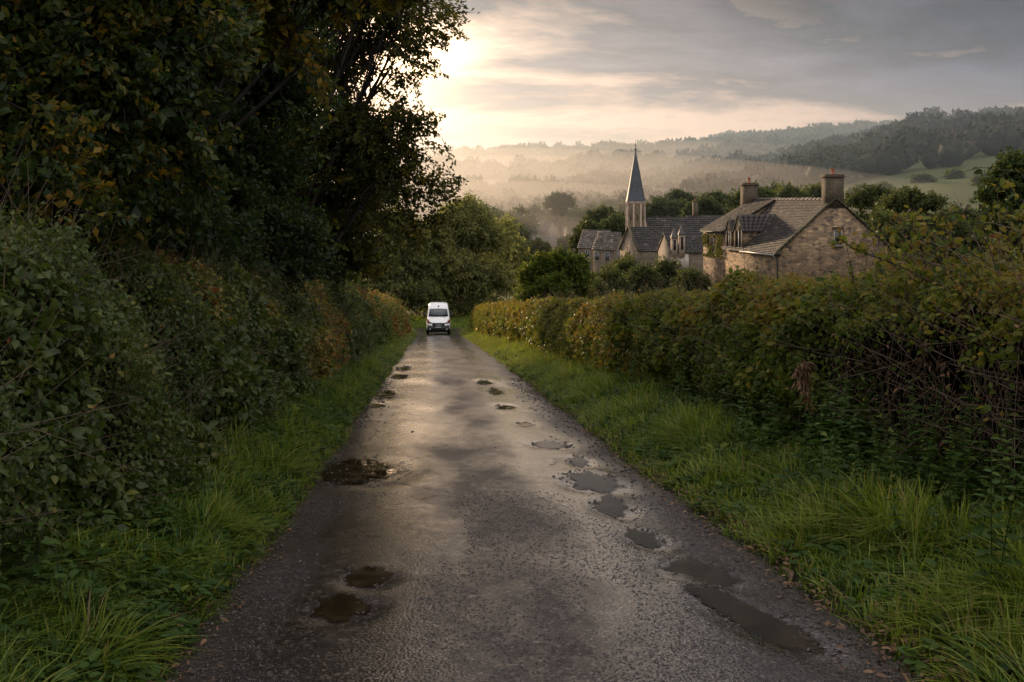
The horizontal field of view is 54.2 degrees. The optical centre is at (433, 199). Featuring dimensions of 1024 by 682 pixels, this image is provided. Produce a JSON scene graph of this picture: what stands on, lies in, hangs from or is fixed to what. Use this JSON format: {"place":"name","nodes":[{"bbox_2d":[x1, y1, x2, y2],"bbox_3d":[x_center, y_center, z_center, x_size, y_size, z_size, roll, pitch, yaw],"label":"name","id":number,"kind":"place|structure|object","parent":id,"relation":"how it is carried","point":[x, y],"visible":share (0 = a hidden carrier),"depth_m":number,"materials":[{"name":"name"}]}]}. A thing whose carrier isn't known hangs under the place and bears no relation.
{"place":"outdoors","nodes":[
{"label":"outdoors","id":0,"kind":"place"},
{"bbox_2d":[167,328,923,681],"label":"road","id":1,"kind":"structure","parent":0,"point":[420,538],"depth_m":7.31,"materials":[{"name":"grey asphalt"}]},
{"bbox_2d":[308,592,372,622],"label":"puddle","id":2,"kind":"object","parent":1,"relation":"on","point":[342,606],"visible":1,"depth_m":6.44,"materials":[{"name":"liquid"}]},
{"bbox_2d":[319,457,401,484],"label":"puddle","id":3,"kind":"object","parent":1,"relation":"on","point":[368,467],"visible":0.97,"depth_m":11.99,"materials":[{"name":"liquid"}]},
{"bbox_2d":[346,566,392,587],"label":"puddle","id":4,"kind":"object","parent":1,"relation":"on","point":[367,576],"visible":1,"depth_m":7.18,"materials":[{"name":"liquid"}]},
{"bbox_2d":[424,302,452,333],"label":"delivery van","id":5,"kind":"object","parent":1,"relation":"on","point":[437,316],"visible":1,"depth_m":82.03,"materials":[{"name":"white paint"}]},
{"bbox_2d":[164,490,930,681],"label":"road chippings","id":6,"kind":"object","parent":1,"relation":"on","point":[671,628],"visible":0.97,"depth_m":6.26,"materials":[{"name":"grey gravel"}]},
{"bbox_2d":[536,440,566,448],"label":"puddle","id":7,"kind":"object","parent":1,"relation":"on","point":[553,444],"visible":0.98,"depth_m":14.30,"materials":[{"name":"liquid"}]},
{"bbox_2d":[147,367,971,681],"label":"leaf litter","id":8,"kind":"object","parent":1,"relation":"on","point":[827,623],"visible":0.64,"depth_m":6.60,"materials":[{"name":"brown plant"}]},
{"bbox_2d":[319,365,840,661],"bbox_3d":[0.414,4.251,20.644,3.857,3.352,30.134,0,0,0],"label":"puddle grit","id":9,"kind":"object","parent":1,"relation":"on","point":[663,540],"visible":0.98,"depth_m":9.29,"materials":[{"name":"grey gravel"}]},
{"bbox_2d":[567,470,625,492],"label":"puddle","id":10,"kind":"object","parent":1,"relation":"on","point":[591,481],"visible":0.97,"depth_m":11.17,"materials":[{"name":"liquid"}]},
{"bbox_2d":[594,493,625,517],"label":"puddle","id":11,"kind":"object","parent":1,"relation":"on","point":[610,505],"visible":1,"depth_m":9.78,"materials":[{"name":"liquid"}]},
{"bbox_2d":[624,528,659,548],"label":"puddle","id":12,"kind":"object","parent":1,"relation":"on","point":[647,540],"visible":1,"depth_m":8.40,"materials":[{"name":"liquid"}]},
{"bbox_2d":[659,557,743,585],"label":"puddle","id":13,"kind":"object","parent":1,"relation":"on","point":[713,574],"visible":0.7,"depth_m":7.35,"materials":[{"name":"liquid"}]},
{"bbox_2d":[671,577,823,655],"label":"puddle","id":14,"kind":"object","parent":1,"relation":"on","point":[751,619],"visible":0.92,"depth_m":6.19,"materials":[{"name":"liquid"}]},
{"bbox_2d":[86,147,1023,681],"bbox_3d":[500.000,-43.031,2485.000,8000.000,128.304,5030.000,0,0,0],"label":"ground","id":15,"kind":"structure","parent":0,"point":[958,189],"depth_m":10.64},
{"bbox_2d":[1,500,61,613],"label":"broadleaf weed","id":16,"kind":"object","parent":15,"relation":"on","point":[36,566],"visible":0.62,"depth_m":5.59,"materials":[{"name":"green plant"}]},
{"bbox_2d":[39,493,77,553],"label":"broadleaf weed","id":17,"kind":"object","parent":15,"relation":"on","point":[66,528],"visible":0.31,"depth_m":6.55,"materials":[{"name":"green plant"}]},
{"bbox_2d":[27,539,111,625],"bbox_3d":[-2.021,2.178,5.522,0.490,0.563,0.369,0,0,0],"label":"broadleaf weed","id":18,"kind":"object","parent":15,"relation":"on","point":[57,567],"visible":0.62,"depth_m":5.48,"materials":[{"name":"green plant"}]},
{"bbox_2d":[53,486,115,539],"bbox_3d":[-2.451,2.250,6.868,0.510,0.559,0.306,0,0,-33],"label":"broadleaf weed","id":19,"kind":"object","parent":15,"relation":"on","point":[101,520],"visible":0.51,"depth_m":6.88,"materials":[{"name":"green plant"}]},
{"bbox_2d":[81,576,113,630],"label":"broadleaf weed","id":20,"kind":"object","parent":15,"relation":"on","point":[107,607],"visible":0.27,"depth_m":5.64,"materials":[{"name":"green plant"}]},
{"bbox_2d":[0,0,269,275],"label":"broadleaf tree","id":21,"kind":"object","parent":15,"relation":"on","point":[89,96],"visible":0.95,"depth_m":10.15,"materials":[{"name":"green plant"}]},
{"bbox_2d":[0,153,412,601],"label":"hedge","id":22,"kind":"object","parent":15,"relation":"on","point":[109,378],"visible":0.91,"depth_m":8.57,"materials":[{"name":"green plant"}]},
{"bbox_2d":[0,329,417,681],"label":"verge grass","id":23,"kind":"structure","parent":15,"relation":"on","point":[399,346],"depth_m":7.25,"materials":[{"name":"green plant"}]},
{"bbox_2d":[134,0,348,311],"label":"broadleaf tree","id":24,"kind":"object","parent":15,"relation":"on","point":[259,215],"visible":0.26,"depth_m":19.39,"materials":[{"name":"green plant"}]},
{"bbox_2d":[154,0,423,202],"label":"broadleaf tree","id":25,"kind":"object","parent":15,"relation":"on","point":[280,35],"visible":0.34,"depth_m":14.28,"materials":[{"name":"green plant"}]},
{"bbox_2d":[256,122,405,299],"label":"broadleaf tree","id":26,"kind":"object","parent":15,"relation":"on","point":[348,278],"visible":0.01,"depth_m":50.15,"materials":[{"name":"green plant"}]},
{"bbox_2d":[248,0,479,297],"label":"broadleaf tree","id":27,"kind":"object","parent":15,"relation":"on","point":[357,136],"visible":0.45,"depth_m":29.24,"materials":[{"name":"green plant"}]},
{"bbox_2d":[353,205,449,317],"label":"willow tree","id":28,"kind":"object","parent":15,"relation":"on","point":[407,288],"visible":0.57,"depth_m":103.36,"materials":[{"name":"green plant"}]},
{"bbox_2d":[409,314,470,328],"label":"bank grass","id":29,"kind":"structure","parent":15,"relation":"on","point":[466,317],"depth_m":101.27,"materials":[{"name":"green plant"}]},
{"bbox_2d":[412,190,519,318],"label":"willow tree","id":30,"kind":"object","parent":15,"relation":"on","point":[472,229],"visible":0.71,"depth_m":108.69,"materials":[{"name":"green plant"}]},
{"bbox_2d":[482,212,530,294],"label":"ash tree","id":31,"kind":"object","parent":15,"relation":"on","point":[507,222],"visible":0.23,"depth_m":138.74,"materials":[{"name":"green plant"}]},
{"bbox_2d":[504,203,540,227],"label":"hedgerow tree","id":32,"kind":"object","parent":15,"relation":"on","point":[520,211],"visible":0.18,"depth_m":268.98,"materials":[{"name":"green plant"}]},
{"bbox_2d":[518,215,537,239],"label":"hedgerow tree","id":33,"kind":"object","parent":15,"relation":"on","point":[529,224],"visible":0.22,"depth_m":263.90,"materials":[{"name":"green plant"}]},
{"bbox_2d":[524,203,546,220],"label":"hedgerow tree","id":34,"kind":"object","parent":15,"relation":"on","point":[539,214],"visible":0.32,"depth_m":328.45,"materials":[{"name":"green plant"}]},
{"bbox_2d":[528,237,551,254],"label":"hedgerow tree","id":35,"kind":"object","parent":15,"relation":"on","point":[538,243],"visible":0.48,"depth_m":198.67,"materials":[{"name":"green plant"}]},
{"bbox_2d":[531,221,560,250],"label":"village house","id":36,"kind":"structure","parent":15,"relation":"on","point":[549,231],"depth_m":287.07,"materials":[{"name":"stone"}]},
{"bbox_2d":[511,244,599,301],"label":"field maple","id":37,"kind":"object","parent":15,"relation":"on","point":[554,269],"visible":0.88,"depth_m":61.33,"materials":[{"name":"green plant"}]},
{"bbox_2d":[542,191,577,236],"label":"oak tree","id":38,"kind":"object","parent":15,"relation":"on","point":[557,202],"visible":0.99,"depth_m":298.92,"materials":[{"name":"green plant"}]},
{"bbox_2d":[560,207,586,233],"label":"hedgerow tree","id":39,"kind":"object","parent":15,"relation":"on","point":[573,218],"visible":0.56,"depth_m":298.68,"materials":[{"name":"green plant"}]},
{"bbox_2d":[565,218,604,253],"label":"yew bush","id":40,"kind":"object","parent":15,"relation":"on","point":[574,239],"visible":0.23,"depth_m":176.98,"materials":[{"name":"green plant"}]},
{"bbox_2d":[577,230,610,271],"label":"outhouse","id":41,"kind":"structure","parent":15,"relation":"on","point":[586,241],"depth_m":160.12,"materials":[{"name":"stone"}]},
{"bbox_2d":[589,275,614,298],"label":"shrub","id":42,"kind":"object","parent":15,"relation":"on","point":[600,282],"visible":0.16,"depth_m":71.54,"materials":[{"name":"green plant"}]},
{"bbox_2d":[582,203,624,222],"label":"churchyard tree","id":43,"kind":"object","parent":15,"relation":"on","point":[597,214],"visible":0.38,"depth_m":198.88,"materials":[{"name":"green plant"}]},
{"bbox_2d":[592,232,622,272],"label":"outhouse","id":44,"kind":"structure","parent":15,"relation":"on","point":[605,248],"depth_m":147.44,"materials":[{"name":"stone"}]},
{"bbox_2d":[590,263,634,294],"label":"shrub","id":45,"kind":"object","parent":15,"relation":"on","point":[608,276],"visible":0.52,"depth_m":77.55,"materials":[{"name":"green plant"}]},
{"bbox_2d":[600,212,625,235],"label":"churchyard tree","id":46,"kind":"object","parent":15,"relation":"on","point":[615,223],"visible":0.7,"depth_m":188.76,"materials":[{"name":"green plant"}]},
{"bbox_2d":[605,246,637,293],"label":"shrub","id":47,"kind":"object","parent":15,"relation":"on","point":[625,263],"visible":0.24,"depth_m":91.62,"materials":[{"name":"green plant"}]},
{"bbox_2d":[622,261,669,296],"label":"shrub","id":48,"kind":"object","parent":15,"relation":"on","point":[638,270],"visible":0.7,"depth_m":79.50,"materials":[{"name":"green plant"}]},
{"bbox_2d":[645,193,685,216],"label":"churchyard tree","id":49,"kind":"object","parent":15,"relation":"on","point":[658,207],"visible":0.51,"depth_m":213.53,"materials":[{"name":"green plant"}]},
{"bbox_2d":[651,254,683,289],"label":"shrub","id":50,"kind":"object","parent":15,"relation":"on","point":[665,267],"visible":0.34,"depth_m":81.44,"materials":[{"name":"green plant"}]},
{"bbox_2d":[619,140,720,268],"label":"church","id":51,"kind":"structure","parent":15,"relation":"on","point":[642,236],"depth_m":158.66,"materials":[{"name":"stone"}]},
{"bbox_2d":[657,224,702,280],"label":"annex house","id":52,"kind":"structure","parent":15,"relation":"on","point":[684,248],"depth_m":108.00,"materials":[{"name":"stone"}]},
{"bbox_2d":[661,188,699,213],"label":"churchyard tree","id":53,"kind":"object","parent":15,"relation":"on","point":[676,193],"visible":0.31,"depth_m":223.82,"materials":[{"name":"green plant"}]},
{"bbox_2d":[354,105,1023,239],"bbox_3d":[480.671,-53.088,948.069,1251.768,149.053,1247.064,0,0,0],"label":"hillside woods","id":54,"kind":"object","parent":15,"relation":"on","point":[510,176],"visible":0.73,"depth_m":599.25,"materials":[{"name":"green plant"}]},
{"bbox_2d":[669,264,713,293],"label":"shrub","id":55,"kind":"object","parent":15,"relation":"on","point":[693,273],"visible":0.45,"depth_m":73.53,"materials":[{"name":"green plant"}]},
{"bbox_2d":[676,191,726,216],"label":"churchyard tree","id":56,"kind":"object","parent":15,"relation":"on","point":[709,205],"visible":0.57,"depth_m":198.58,"materials":[{"name":"green plant"}]},
{"bbox_2d":[698,187,731,214],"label":"churchyard tree","id":57,"kind":"object","parent":15,"relation":"on","point":[719,195],"visible":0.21,"depth_m":208.78,"materials":[{"name":"green plant"}]},
{"bbox_2d":[719,346,736,420],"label":"nettle","id":58,"kind":"object","parent":15,"relation":"on","point":[726,405],"visible":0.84,"depth_m":13.35,"materials":[{"name":"green plant"}]},
{"bbox_2d":[459,327,1023,681],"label":"verge grass","id":59,"kind":"structure","parent":15,"relation":"on","point":[915,524],"depth_m":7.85,"materials":[{"name":"green plant"}]},
{"bbox_2d":[469,191,1023,500],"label":"hedge","id":60,"kind":"object","parent":15,"relation":"on","point":[751,322],"visible":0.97,"depth_m":12.17,"materials":[{"name":"green plant"}]},
{"bbox_2d":[790,359,816,413],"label":"withered fern","id":61,"kind":"object","parent":60,"relation":"hanging from","point":[804,367],"visible":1,"depth_m":9.48,"materials":[{"name":"brown plant"}]},
{"bbox_2d":[828,180,1023,361],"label":"hedge bough","id":62,"kind":"object","parent":60,"relation":"attached to","point":[860,248],"visible":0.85,"depth_m":9.42,"materials":[{"name":"green plant"}]},
{"bbox_2d":[739,394,761,462],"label":"nettle","id":63,"kind":"object","parent":15,"relation":"on","point":[749,434],"visible":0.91,"depth_m":11.06,"materials":[{"name":"green plant"}]},
{"bbox_2d":[722,180,780,210],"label":"hedgerow tree","id":64,"kind":"object","parent":15,"relation":"on","point":[734,200],"visible":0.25,"depth_m":188.83,"materials":[{"name":"green plant"}]},
{"bbox_2d":[769,181,812,197],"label":"hedgerow tree","id":65,"kind":"object","parent":15,"relation":"on","point":[794,191],"visible":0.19,"depth_m":193.59,"materials":[{"name":"green plant"}]},
{"bbox_2d":[699,168,894,285],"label":"stone cottage","id":66,"kind":"structure","parent":15,"relation":"on","point":[793,229],"depth_m":67.47,"materials":[{"name":"stone"}]},
{"bbox_2d":[791,388,817,476],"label":"nettle","id":67,"kind":"object","parent":15,"relation":"on","point":[805,433],"visible":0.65,"depth_m":9.77,"materials":[{"name":"green plant"}]},
{"bbox_2d":[798,182,820,197],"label":"hedgerow tree","id":68,"kind":"object","parent":15,"relation":"on","point":[816,192],"visible":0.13,"depth_m":198.75,"materials":[{"name":"green plant"}]},
{"bbox_2d":[808,404,836,514],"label":"nettle","id":69,"kind":"object","parent":15,"relation":"on","point":[825,471],"visible":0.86,"depth_m":8.33,"materials":[{"name":"green plant"}]},
{"bbox_2d":[818,386,846,490],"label":"nettle","id":70,"kind":"object","parent":15,"relation":"on","point":[838,421],"visible":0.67,"depth_m":9.09,"materials":[{"name":"green plant"}]},
{"bbox_2d":[823,450,853,536],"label":"nettle","id":71,"kind":"object","parent":15,"relation":"on","point":[837,495],"visible":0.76,"depth_m":7.99,"materials":[{"name":"green plant"}]},
{"bbox_2d":[834,367,867,467],"bbox_3d":[4.200,2.264,9.969,0.247,1.158,0.274,-8,2,-5],"label":"nettle","id":72,"kind":"object","parent":15,"relation":"on","point":[853,420],"visible":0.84,"depth_m":9.99,"materials":[{"name":"green plant"}]},
{"bbox_2d":[847,441,866,522],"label":"nettle","id":73,"kind":"object","parent":15,"relation":"on","point":[852,490],"visible":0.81,"depth_m":8.00,"materials":[{"name":"green plant"}]},
{"bbox_2d":[846,406,871,478],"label":"nettle","id":74,"kind":"object","parent":15,"relation":"on","point":[856,445],"visible":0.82,"depth_m":9.56,"materials":[{"name":"green plant"}]},
{"bbox_2d":[849,381,872,452],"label":"nettle","id":75,"kind":"object","parent":15,"relation":"on","point":[866,438],"visible":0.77,"depth_m":10.13,"materials":[{"name":"green plant"}]},
{"bbox_2d":[844,182,902,220],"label":"hillside tree","id":76,"kind":"object","parent":15,"relation":"on","point":[866,195],"visible":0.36,"depth_m":134.10,"materials":[{"name":"green plant"}]},
{"bbox_2d":[862,205,910,231],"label":"hillside tree","id":77,"kind":"object","parent":15,"relation":"on","point":[877,219],"visible":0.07,"depth_m":95.47,"materials":[{"name":"green plant"}]},
{"bbox_2d":[866,247,922,275],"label":"shrub","id":78,"kind":"object","parent":15,"relation":"on","point":[898,250],"visible":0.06,"depth_m":57.89,"materials":[{"name":"green plant"}]},
{"bbox_2d":[883,451,908,550],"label":"nettle","id":79,"kind":"object","parent":15,"relation":"on","point":[897,521],"visible":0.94,"depth_m":7.22,"materials":[{"name":"green plant"}]},
{"bbox_2d":[782,166,1023,503],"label":"bramble","id":80,"kind":"object","parent":15,"relation":"on","point":[931,347],"visible":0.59,"depth_m":9.12,"materials":[{"name":"green plant"}]},
{"bbox_2d":[869,185,950,218],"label":"hillside tree","id":81,"kind":"object","parent":15,"relation":"on","point":[912,199],"visible":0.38,"depth_m":104.11,"materials":[{"name":"green plant"}]},
{"bbox_2d":[874,218,945,265],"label":"hillside tree","id":82,"kind":"object","parent":15,"relation":"on","point":[900,232],"visible":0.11,"depth_m":79.14,"materials":[{"name":"green plant"}]},
{"bbox_2d":[898,370,927,476],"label":"nettle","id":83,"kind":"object","parent":15,"relation":"on","point":[916,406],"visible":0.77,"depth_m":9.05,"materials":[{"name":"green plant"}]},
{"bbox_2d":[910,172,937,182],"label":"hedgerow tree","id":84,"kind":"object","parent":15,"relation":"on","point":[922,178],"visible":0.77,"depth_m":388.54,"materials":[{"name":"green plant"}]},
{"bbox_2d":[909,425,941,496],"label":"nettle","id":85,"kind":"object","parent":15,"relation":"on","point":[929,465],"visible":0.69,"depth_m":8.23,"materials":[{"name":"green plant"}]},
{"bbox_2d":[913,389,944,491],"bbox_3d":[4.141,2.127,8.348,0.269,1.079,0.191,0,0,-6],"label":"nettle","id":86,"kind":"object","parent":15,"relation":"on","point":[932,429],"visible":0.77,"depth_m":8.35,"materials":[{"name":"green plant"}]},
{"bbox_2d":[927,474,951,542],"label":"nettle","id":87,"kind":"object","parent":15,"relation":"on","point":[929,508],"visible":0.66,"depth_m":7.16,"materials":[{"name":"green plant"}]},
{"bbox_2d":[907,207,978,264],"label":"hillside tree","id":88,"kind":"object","parent":15,"relation":"on","point":[959,230],"visible":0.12,"depth_m":87.02,"materials":[{"name":"green plant"}]},
{"bbox_2d":[924,421,972,500],"bbox_3d":[4.234,2.230,8.194,0.341,0.849,0.235,0,0,42],"label":"nettle","id":89,"kind":"object","parent":15,"relation":"on","point":[946,469],"visible":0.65,"depth_m":8.19,"materials":[{"name":"green plant"}]},
{"bbox_2d":[940,426,960,519],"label":"nettle","id":90,"kind":"object","parent":15,"relation":"on","point":[953,457],"visible":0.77,"depth_m":7.68,"materials":[{"name":"green plant"}]},
{"bbox_2d":[942,166,966,178],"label":"hedgerow tree","id":91,"kind":"object","parent":15,"relation":"on","point":[954,171],"visible":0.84,"depth_m":398.46,"materials":[{"name":"green plant"}]},
{"bbox_2d":[944,422,969,508],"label":"nettle","id":92,"kind":"object","parent":15,"relation":"on","point":[954,460],"visible":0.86,"depth_m":7.75,"materials":[{"name":"green plant"}]},
{"bbox_2d":[945,403,972,496],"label":"nettle","id":93,"kind":"object","parent":15,"relation":"on","point":[961,450],"visible":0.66,"depth_m":8.12,"materials":[{"name":"green plant"}]},
{"bbox_2d":[935,201,997,253],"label":"hillside tree","id":94,"kind":"object","parent":15,"relation":"on","point":[975,243],"visible":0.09,"depth_m":111.08,"materials":[{"name":"green plant"}]},
{"bbox_2d":[946,353,988,502],"bbox_3d":[4.323,1.943,8.063,0.288,1.365,0.260,0,0,-9],"label":"nettle","id":95,"kind":"object","parent":15,"relation":"on","point":[971,431],"visible":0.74,"depth_m":8.06,"materials":[{"name":"green plant"}]},
{"bbox_2d":[950,432,984,505],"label":"nettle","id":96,"kind":"object","parent":15,"relation":"on","point":[963,474],"visible":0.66,"depth_m":7.91,"materials":[{"name":"green plant"}]},
{"bbox_2d":[956,436,978,510],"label":"nettle","id":97,"kind":"object","parent":15,"relation":"on","point":[966,484],"visible":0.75,"depth_m":7.67,"materials":[{"name":"green plant"}]},
{"bbox_2d":[970,407,997,520],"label":"nettle","id":98,"kind":"object","parent":15,"relation":"on","point":[981,448],"visible":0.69,"depth_m":7.55,"materials":[{"name":"green plant"}]},
{"bbox_2d":[965,419,1011,549],"bbox_3d":[3.729,1.993,6.691,0.234,1.098,0.260,4,2,17],"label":"nettle","id":99,"kind":"object","parent":15,"relation":"on","point":[977,529],"visible":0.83,"depth_m":6.68,"materials":[{"name":"green plant"}]},
{"bbox_2d":[969,448,1013,600],"bbox_3d":[3.292,1.989,5.853,0.263,1.113,0.238,-2,2,-33],"label":"nettle","id":100,"kind":"object","parent":15,"relation":"on","point":[985,535],"visible":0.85,"depth_m":5.84,"materials":[{"name":"green plant"}]},
{"bbox_2d":[963,146,1023,269],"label":"hillside tree","id":101,"kind":"object","parent":15,"relation":"on","point":[1011,161],"visible":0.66,"depth_m":61.39,"materials":[{"name":"green plant"}]},
{"bbox_2d":[975,461,1023,609],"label":"nettle","id":102,"kind":"object","parent":15,"relation":"on","point":[985,558],"visible":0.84,"depth_m":5.81,"materials":[{"name":"green plant"}]},
{"bbox_2d":[990,383,1023,496],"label":"nettle","id":103,"kind":"object","parent":15,"relation":"on","point":[1010,433],"visible":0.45,"depth_m":7.83,"materials":[{"name":"green plant"}]},
{"bbox_2d":[993,428,1023,528],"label":"nettle","id":104,"kind":"object","parent":15,"relation":"on","point":[1009,467],"visible":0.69,"depth_m":6.97,"materials":[{"name":"green plant"}]},
{"bbox_2d":[317,0,1023,149],"label":"sky","id":105,"kind":"structure","parent":0,"point":[568,72],"materials":[{"name":"grey"}]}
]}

